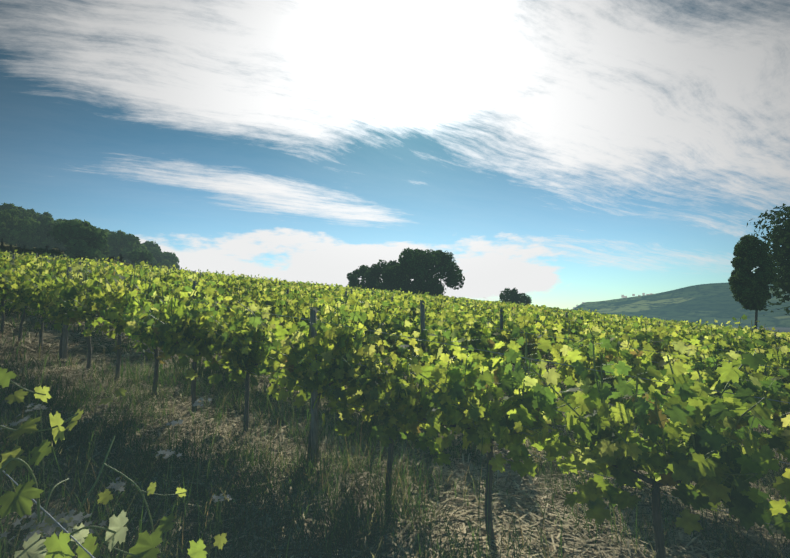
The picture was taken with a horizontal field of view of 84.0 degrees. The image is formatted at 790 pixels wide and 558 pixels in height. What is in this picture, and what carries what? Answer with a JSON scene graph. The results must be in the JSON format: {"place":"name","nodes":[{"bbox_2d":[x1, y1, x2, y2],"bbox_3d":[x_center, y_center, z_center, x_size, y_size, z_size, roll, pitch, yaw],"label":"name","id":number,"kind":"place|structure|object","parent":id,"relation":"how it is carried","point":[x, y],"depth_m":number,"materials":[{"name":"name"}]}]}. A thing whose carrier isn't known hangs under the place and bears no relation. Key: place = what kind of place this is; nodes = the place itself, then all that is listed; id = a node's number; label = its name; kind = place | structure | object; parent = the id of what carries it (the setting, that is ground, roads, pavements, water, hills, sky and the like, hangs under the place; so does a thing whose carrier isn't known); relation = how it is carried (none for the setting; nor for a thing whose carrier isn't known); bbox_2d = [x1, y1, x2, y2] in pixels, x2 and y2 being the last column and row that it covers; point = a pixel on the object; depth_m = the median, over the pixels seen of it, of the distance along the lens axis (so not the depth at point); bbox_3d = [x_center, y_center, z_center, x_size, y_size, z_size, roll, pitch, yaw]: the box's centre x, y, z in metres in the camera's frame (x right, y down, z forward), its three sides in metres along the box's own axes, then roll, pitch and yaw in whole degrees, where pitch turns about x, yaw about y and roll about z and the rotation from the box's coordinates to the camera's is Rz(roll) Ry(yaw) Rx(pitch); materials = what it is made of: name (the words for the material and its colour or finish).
{"place":"outdoors","nodes":[
{"label":"outdoors","id":0,"kind":"place"},
{"bbox_2d":[3,470,94,557],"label":"wire","id":1,"kind":"object","parent":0,"point":[71,536],"depth_m":1.31,"materials":[{"name":"grey metal"}]},
{"bbox_2d":[0,367,227,557],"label":"vine shoots","id":2,"kind":"object","parent":1,"relation":"attached to","point":[19,501],"depth_m":1.38,"materials":[{"name":"green plant"}]},
{"bbox_2d":[0,242,789,557],"bbox_3d":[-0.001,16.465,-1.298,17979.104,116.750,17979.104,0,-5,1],"label":"ground","id":3,"kind":"structure","parent":0,"point":[55,251],"depth_m":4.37,"materials":[{"name":"green plant"}]},
{"bbox_2d":[0,202,179,269],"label":"hill woodland","id":4,"kind":"object","parent":3,"relation":"on","point":[23,228],"depth_m":142.35,"materials":[{"name":"green plant"}]},
{"bbox_2d":[0,397,232,557],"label":"wildflowers","id":5,"kind":"object","parent":3,"relation":"on","point":[77,519],"depth_m":1.44,"materials":[{"name":"green plant"}]},
{"bbox_2d":[346,265,381,288],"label":"oak tree","id":6,"kind":"object","parent":3,"relation":"on","point":[353,279],"depth_m":115.71,"materials":[{"name":"green plant"}]},
{"bbox_2d":[364,259,406,291],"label":"oak tree","id":7,"kind":"object","parent":3,"relation":"on","point":[374,271],"depth_m":109.97,"materials":[{"name":"green plant"}]},
{"bbox_2d":[0,354,778,557],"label":"vine trunks","id":8,"kind":"object","parent":3,"relation":"on","point":[477,545],"depth_m":2.48,"materials":[{"name":"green plant"}]},
{"bbox_2d":[4,253,779,465],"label":"trellis posts","id":9,"kind":"object","parent":3,"relation":"on","point":[314,411],"depth_m":5.93,"materials":[{"name":"brown wood"}]},
{"bbox_2d":[0,253,789,525],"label":"trellis wires","id":10,"kind":"object","parent":9,"relation":"attached to","point":[485,350],"depth_m":4.64,"materials":[{"name":"grey metal"}]},
{"bbox_2d":[0,256,789,417],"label":"vines","id":11,"kind":"object","parent":3,"relation":"on","point":[88,302],"depth_m":7.31,"materials":[{"name":"green plant"}]},
{"bbox_2d":[0,249,789,344],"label":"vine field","id":12,"kind":"structure","parent":3,"relation":"on","point":[26,259],"depth_m":22.40,"materials":[{"name":"green plant"}]},
{"bbox_2d":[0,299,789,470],"bbox_3d":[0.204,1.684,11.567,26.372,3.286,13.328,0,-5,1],"label":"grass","id":13,"kind":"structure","parent":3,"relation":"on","point":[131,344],"depth_m":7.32,"materials":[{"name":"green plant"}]},
{"bbox_2d":[0,292,789,427],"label":"straw mulch","id":14,"kind":"object","parent":3,"relation":"on","point":[49,344],"depth_m":8.79,"materials":[{"name":"plant"}]},
{"bbox_2d":[6,252,789,336],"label":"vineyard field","id":15,"kind":"structure","parent":3,"relation":"on","point":[635,317],"depth_m":52.35,"materials":[{"name":"green plant"}]},
{"bbox_2d":[379,248,464,295],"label":"oak tree","id":16,"kind":"object","parent":3,"relation":"on","point":[417,265],"depth_m":99.05,"materials":[{"name":"green plant"}]},
{"bbox_2d":[120,280,789,557],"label":"vines","id":17,"kind":"object","parent":3,"relation":"on","point":[699,416],"depth_m":2.94,"materials":[{"name":"green plant"}]},
{"bbox_2d":[499,288,522,303],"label":"small tree","id":18,"kind":"object","parent":3,"relation":"on","point":[512,295],"depth_m":126.45,"materials":[{"name":"green plant"}]},
{"bbox_2d":[518,293,531,304],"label":"small tree","id":19,"kind":"object","parent":3,"relation":"on","point":[526,300],"depth_m":129.31,"materials":[{"name":"green plant"}]},
{"bbox_2d":[728,235,775,329],"bbox_3d":[17.348,1.055,21.290,1.844,6.476,1.862,0,-5,1],"label":"tree","id":20,"kind":"object","parent":3,"relation":"on","point":[749,290],"depth_m":20.96,"materials":[{"name":"green plant"}]},
{"bbox_2d":[747,203,789,315],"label":"broadleaf tree","id":21,"kind":"object","parent":3,"relation":"on","point":[779,236],"depth_m":35.99,"materials":[{"name":"green plant"}]},
{"bbox_2d":[0,0,789,309],"label":"sky","id":22,"kind":"structure","parent":0,"point":[565,154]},
{"bbox_2d":[572,283,789,327],"bbox_3d":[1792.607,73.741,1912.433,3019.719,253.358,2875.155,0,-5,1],"label":"distant hills","id":23,"kind":"structure","parent":0,"point":[710,303],"depth_m":1883.16,"materials":[{"name":"green plant"}]},
{"bbox_2d":[573,293,651,308],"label":"trees","id":24,"kind":"object","parent":23,"relation":"on","point":[622,296],"depth_m":2596.78,"materials":[{"name":"plant"}]}
]}

